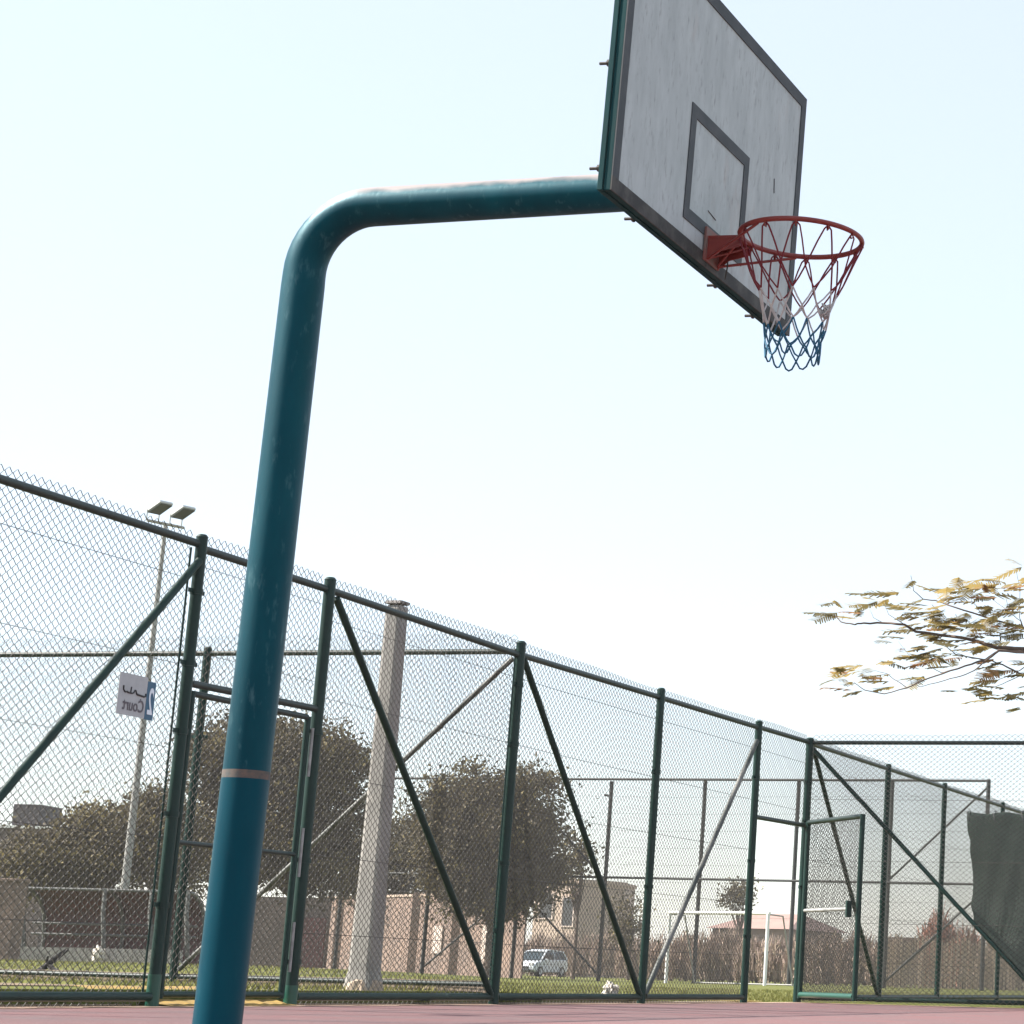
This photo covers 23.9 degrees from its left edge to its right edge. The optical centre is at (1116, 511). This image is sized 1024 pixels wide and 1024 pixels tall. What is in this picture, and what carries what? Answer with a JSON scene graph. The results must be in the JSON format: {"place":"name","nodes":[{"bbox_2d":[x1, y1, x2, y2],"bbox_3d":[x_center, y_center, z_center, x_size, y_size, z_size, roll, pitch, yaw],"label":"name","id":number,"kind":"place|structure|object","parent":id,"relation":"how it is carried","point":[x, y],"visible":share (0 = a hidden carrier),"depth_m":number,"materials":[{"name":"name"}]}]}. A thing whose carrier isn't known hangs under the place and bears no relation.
{"place":"outdoors","nodes":[
{"label":"outdoors","id":0,"kind":"place"},
{"bbox_2d":[0,878,31,959],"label":"wall pillar","id":1,"kind":"structure","parent":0,"point":[8,911],"depth_m":55.83,"materials":[{"name":"beige concrete"}]},
{"bbox_2d":[0,804,114,946],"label":"house","id":2,"kind":"structure","parent":0,"point":[39,818],"depth_m":110.91,"materials":[{"name":"white paint"}]},
{"bbox_2d":[91,945,104,961],"bbox_3d":[-26.193,11.362,58.433,0.301,0.442,0.286,-10,-16,43],"label":"plastic bag","id":3,"kind":"object","parent":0,"point":[101,951],"visible":0.67,"depth_m":58.36,"materials":[{"name":"white plastic"}]},
{"bbox_2d":[19,947,182,963],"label":"wall","id":4,"kind":"structure","parent":0,"point":[51,952],"depth_m":58.67,"materials":[{"name":"grey concrete"}]},
{"bbox_2d":[21,887,204,964],"bbox_3d":[-26.566,11.003,60.304,4.543,1.940,1.640,1,-12,0],"label":"soccer goal","id":5,"kind":"object","parent":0,"point":[95,906],"visible":0.29,"depth_m":60.87,"materials":[{"name":"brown metal"}]},
{"bbox_2d":[0,1003,1023,1023],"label":"court surface","id":6,"kind":"object","parent":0,"point":[760,1013],"visible":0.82,"depth_m":14.85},
{"bbox_2d":[0,1002,996,1007],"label":"sand strip","id":7,"kind":"object","parent":6,"relation":"on","point":[428,1004],"visible":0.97,"depth_m":17.54,"materials":[{"name":"beige sand"}]},
{"bbox_2d":[71,985,293,1005],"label":"yellow painted kerb","id":8,"kind":"structure","parent":7,"relation":"on","point":[186,1002],"depth_m":14.90,"materials":[{"name":"yellow paint"}]},
{"bbox_2d":[0,464,1023,1006],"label":"chain link fence","id":9,"kind":"object","parent":7,"relation":"on","point":[196,572],"visible":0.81,"depth_m":18.37,"materials":[{"name":"metal"}]},
{"bbox_2d":[115,672,155,720],"bbox_3d":[-6.106,1.150,14.153,0.013,0.262,0.369,-1,-12,11],"label":"court sign","id":10,"kind":"object","parent":9,"relation":"attached to","point":[136,696],"visible":1,"depth_m":14.14,"materials":[{"name":"white"}]},
{"bbox_2d":[160,691,313,998],"bbox_3d":[-5.885,2.253,15.198,0.082,1.965,1.448,-1,-12,12],"label":"gate leaf","id":11,"kind":"object","parent":9,"relation":"attached to","point":[280,993],"visible":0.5,"depth_m":15.43,"materials":[{"name":"green paint"}]},
{"bbox_2d":[797,814,865,1000],"bbox_3d":[-3.181,4.414,25.338,0.085,2.007,1.530,8,-14,-30],"label":"gate leaf","id":12,"kind":"object","parent":9,"relation":"attached to","point":[847,908],"visible":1,"depth_m":25.34,"materials":[{"name":"green paint"}]},
{"bbox_2d":[800,734,1023,1006],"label":"chain link fence","id":13,"kind":"object","parent":7,"relation":"on","point":[941,888],"visible":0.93,"depth_m":25.83,"materials":[{"name":"green metal"}]},
{"bbox_2d":[967,811,1023,973],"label":"shade cloth","id":14,"kind":"object","parent":13,"relation":"hanging from","point":[997,867],"visible":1,"depth_m":25.71,"materials":[{"name":"green"}]},
{"bbox_2d":[192,0,864,1023],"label":"basketball hoop","id":15,"kind":"object","parent":6,"relation":"on","point":[698,168],"visible":1,"depth_m":8.65,"materials":[{"name":"teal paint"}]},
{"bbox_2d":[0,959,1023,1008],"bbox_3d":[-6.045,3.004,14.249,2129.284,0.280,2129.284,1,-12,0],"label":"ground","id":16,"kind":"structure","parent":0,"point":[142,1003],"depth_m":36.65,"materials":[{"name":"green plant"}]},
{"bbox_2d":[19,948,67,978],"bbox_3d":[-9.613,4.028,20.231,0.459,0.290,0.346,6,-13,-21],"label":"dead branch","id":17,"kind":"object","parent":16,"relation":"on","point":[50,960],"visible":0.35,"depth_m":20.27,"materials":[{"name":"brown wood"}]},
{"bbox_2d":[0,983,109,985],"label":"soil strip","id":18,"kind":"object","parent":16,"relation":"on","point":[39,984],"visible":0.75,"depth_m":15.71,"materials":[{"name":"beige soil"}]},
{"bbox_2d":[0,777,213,911],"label":"broadleaf tree","id":19,"kind":"object","parent":16,"relation":"on","point":[84,843],"visible":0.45,"depth_m":68.35,"materials":[{"name":"green plant"}]},
{"bbox_2d":[120,500,195,888],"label":"floodlight mast","id":20,"kind":"object","parent":16,"relation":"on","point":[160,507],"visible":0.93,"depth_m":66.44,"materials":[{"name":"grey metal"}]},
{"bbox_2d":[0,969,485,992],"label":"kerb","id":21,"kind":"structure","parent":16,"relation":"on","point":[263,982],"depth_m":19.19,"materials":[{"name":"concrete"}]},
{"bbox_2d":[0,634,517,986],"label":"chain link fence","id":22,"kind":"object","parent":16,"relation":"on","point":[188,811],"visible":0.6,"depth_m":19.50,"materials":[{"name":"metal"}]},
{"bbox_2d":[155,702,408,966],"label":"broadleaf tree","id":23,"kind":"object","parent":16,"relation":"on","point":[290,841],"visible":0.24,"depth_m":74.73,"materials":[{"name":"green plant"}]},
{"bbox_2d":[249,897,331,967],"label":"boundary wall","id":24,"kind":"structure","parent":16,"relation":"on","point":[281,935],"depth_m":92.58,"materials":[{"name":"beige concrete"}]},
{"bbox_2d":[302,918,326,967],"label":"door","id":25,"kind":"structure","parent":24,"relation":"in","point":[317,926],"depth_m":92.17,"materials":[{"name":"grey metal"}]},
{"bbox_2d":[0,1001,734,1006],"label":"kerb","id":26,"kind":"structure","parent":16,"relation":"on","point":[34,1005],"depth_m":16.97,"materials":[{"name":"concrete"}]},
{"bbox_2d":[343,600,408,990],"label":"concrete column","id":27,"kind":"structure","parent":16,"relation":"on","point":[377,821],"depth_m":17.78,"materials":[{"name":"grey concrete"}]},
{"bbox_2d":[330,807,432,914],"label":"broadleaf tree","id":28,"kind":"object","parent":16,"relation":"on","point":[398,862],"visible":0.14,"depth_m":98.08,"materials":[{"name":"green plant"}]},
{"bbox_2d":[326,892,526,977],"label":"boundary wall","id":29,"kind":"structure","parent":16,"relation":"on","point":[417,943],"depth_m":93.69,"materials":[{"name":"beige concrete"}]},
{"bbox_2d":[390,751,597,975],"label":"broadleaf tree","id":30,"kind":"object","parent":16,"relation":"on","point":[497,845],"visible":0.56,"depth_m":82.33,"materials":[{"name":"green plant"}]},
{"bbox_2d":[523,929,551,975],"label":"dry bush","id":31,"kind":"object","parent":16,"relation":"on","point":[534,940],"visible":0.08,"depth_m":148.88,"materials":[{"name":"brown plant"}]},
{"bbox_2d":[523,949,567,976],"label":"parked car","id":32,"kind":"object","parent":16,"relation":"on","point":[543,961],"visible":0.45,"depth_m":134.81,"materials":[{"name":"grey paint"}]},
{"bbox_2d":[541,927,573,976],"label":"dry bush","id":33,"kind":"object","parent":16,"relation":"on","point":[568,948],"visible":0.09,"depth_m":146.85,"materials":[{"name":"brown plant"}]},
{"bbox_2d":[566,929,601,977],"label":"dry bush","id":34,"kind":"object","parent":16,"relation":"on","point":[579,958],"visible":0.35,"depth_m":144.59,"materials":[{"name":"brown plant"}]},
{"bbox_2d":[559,826,610,978],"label":"slender tree","id":35,"kind":"object","parent":16,"relation":"on","point":[580,882],"visible":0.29,"depth_m":96.59,"materials":[{"name":"green plant"}]},
{"bbox_2d":[587,930,620,978],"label":"dry bush","id":36,"kind":"object","parent":16,"relation":"on","point":[607,958],"visible":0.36,"depth_m":136.80,"materials":[{"name":"brown plant"}]},
{"bbox_2d":[601,980,618,993],"bbox_3d":[-4.772,4.505,21.436,0.152,0.164,0.169,10,-15,-36],"label":"plastic bag","id":37,"kind":"object","parent":16,"relation":"on","point":[608,983],"visible":0.45,"depth_m":21.40,"materials":[{"name":"white plastic"}]},
{"bbox_2d":[587,889,658,979],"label":"slender tree","id":38,"kind":"object","parent":16,"relation":"on","point":[637,928],"visible":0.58,"depth_m":109.84,"materials":[{"name":"green plant"}]},
{"bbox_2d":[609,884,636,977],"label":"house","id":39,"kind":"structure","parent":16,"relation":"on","point":[629,893],"depth_m":173.64,"materials":[{"name":"paint"}]},
{"bbox_2d":[611,934,651,978],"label":"dry bush","id":40,"kind":"object","parent":16,"relation":"on","point":[622,960],"visible":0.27,"depth_m":126.95,"materials":[{"name":"brown plant"}]},
{"bbox_2d":[637,927,676,980],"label":"dry bush","id":41,"kind":"object","parent":16,"relation":"on","point":[652,964],"visible":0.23,"depth_m":113.23,"materials":[{"name":"brown plant"}]},
{"bbox_2d":[332,776,990,990],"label":"ball stop fence","id":42,"kind":"object","parent":16,"relation":"on","point":[793,889],"visible":0.32,"depth_m":82.18,"materials":[{"name":"black"}]},
{"bbox_2d":[663,928,702,980],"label":"dry bush","id":43,"kind":"object","parent":16,"relation":"on","point":[675,965],"visible":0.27,"depth_m":111.31,"materials":[{"name":"brown plant"}]},
{"bbox_2d":[686,928,722,981],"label":"dry bush","id":44,"kind":"object","parent":16,"relation":"on","point":[700,949],"visible":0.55,"depth_m":109.32,"materials":[{"name":"brown plant"}]},
{"bbox_2d":[664,911,792,985],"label":"football goal","id":45,"kind":"object","parent":16,"relation":"on","point":[768,913],"visible":0.63,"depth_m":78.68,"materials":[{"name":"white paint"}]},
{"bbox_2d":[709,924,751,982],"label":"dry bush","id":46,"kind":"object","parent":16,"relation":"on","point":[729,956],"visible":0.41,"depth_m":109.43,"materials":[{"name":"brown plant"}]},
{"bbox_2d":[711,873,763,932],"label":"slender tree","id":47,"kind":"object","parent":16,"relation":"on","point":[740,899],"visible":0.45,"depth_m":147.54,"materials":[{"name":"green plant"}]},
{"bbox_2d":[728,932,769,982],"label":"dry bush","id":48,"kind":"object","parent":16,"relation":"on","point":[755,944],"visible":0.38,"depth_m":108.46,"materials":[{"name":"brown plant"}]},
{"bbox_2d":[753,934,786,983],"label":"dry bush","id":49,"kind":"object","parent":16,"relation":"on","point":[775,950],"visible":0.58,"depth_m":107.39,"materials":[{"name":"brown plant"}]},
{"bbox_2d":[777,935,812,983],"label":"dry bush","id":50,"kind":"object","parent":16,"relation":"on","point":[783,967],"visible":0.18,"depth_m":105.48,"materials":[{"name":"brown plant"}]},
{"bbox_2d":[806,929,843,984],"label":"dry bush","id":51,"kind":"object","parent":16,"relation":"on","point":[816,949],"visible":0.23,"depth_m":103.55,"materials":[{"name":"brown plant"}]},
{"bbox_2d":[832,925,876,985],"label":"dry bush","id":52,"kind":"object","parent":16,"relation":"on","point":[860,957],"visible":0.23,"depth_m":101.58,"materials":[{"name":"brown plant"}]},
{"bbox_2d":[859,933,907,985],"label":"dry bush","id":53,"kind":"object","parent":16,"relation":"on","point":[866,967],"visible":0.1,"depth_m":100.67,"materials":[{"name":"brown plant"}]},
{"bbox_2d":[803,558,1023,712],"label":"feathery tree","id":54,"kind":"object","parent":16,"relation":"on","point":[943,625],"visible":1,"depth_m":29.37,"materials":[{"name":"green plant"}]},
{"bbox_2d":[916,901,956,987],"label":"dry bush","id":55,"kind":"object","parent":16,"relation":"on","point":[935,918],"visible":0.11,"depth_m":98.94,"materials":[{"name":"brown plant"}]},
{"bbox_2d":[886,932,1023,990],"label":"cane fence","id":56,"kind":"object","parent":16,"relation":"on","point":[929,968],"visible":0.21,"depth_m":90.22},
{"bbox_2d":[948,923,980,988],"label":"dry bush","id":57,"kind":"object","parent":16,"relation":"on","point":[962,953],"visible":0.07,"depth_m":96.95,"materials":[{"name":"brown plant"}]},
{"bbox_2d":[971,944,1012,989],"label":"dry bush","id":58,"kind":"object","parent":16,"relation":"on","point":[986,971],"visible":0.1,"depth_m":95.67,"materials":[{"name":"brown plant"}]},
{"bbox_2d":[0,0,1023,946],"label":"sky","id":59,"kind":"structure","parent":0,"point":[552,433],"materials":[{"name":"white"}]},
{"bbox_2d":[529,879,627,977],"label":"house","id":60,"kind":"structure","parent":0,"point":[583,909],"depth_m":165.47,"materials":[{"name":"beige paint"}]},
{"bbox_2d":[538,893,554,918],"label":"window","id":61,"kind":"structure","parent":60,"relation":"in","point":[551,893],"depth_m":165.68,"materials":[{"name":"grey glass"}]},
{"bbox_2d":[560,896,574,926],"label":"window","id":62,"kind":"structure","parent":60,"relation":"in","point":[565,901],"depth_m":164.75,"materials":[{"name":"grey glass"}]},
{"bbox_2d":[707,914,843,981],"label":"house","id":63,"kind":"structure","parent":0,"point":[758,926],"depth_m":172.73,"materials":[{"name":"beige paint"}]},
{"bbox_2d":[891,937,926,984],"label":"house","id":64,"kind":"structure","parent":0,"point":[909,955],"depth_m":168.84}
]}

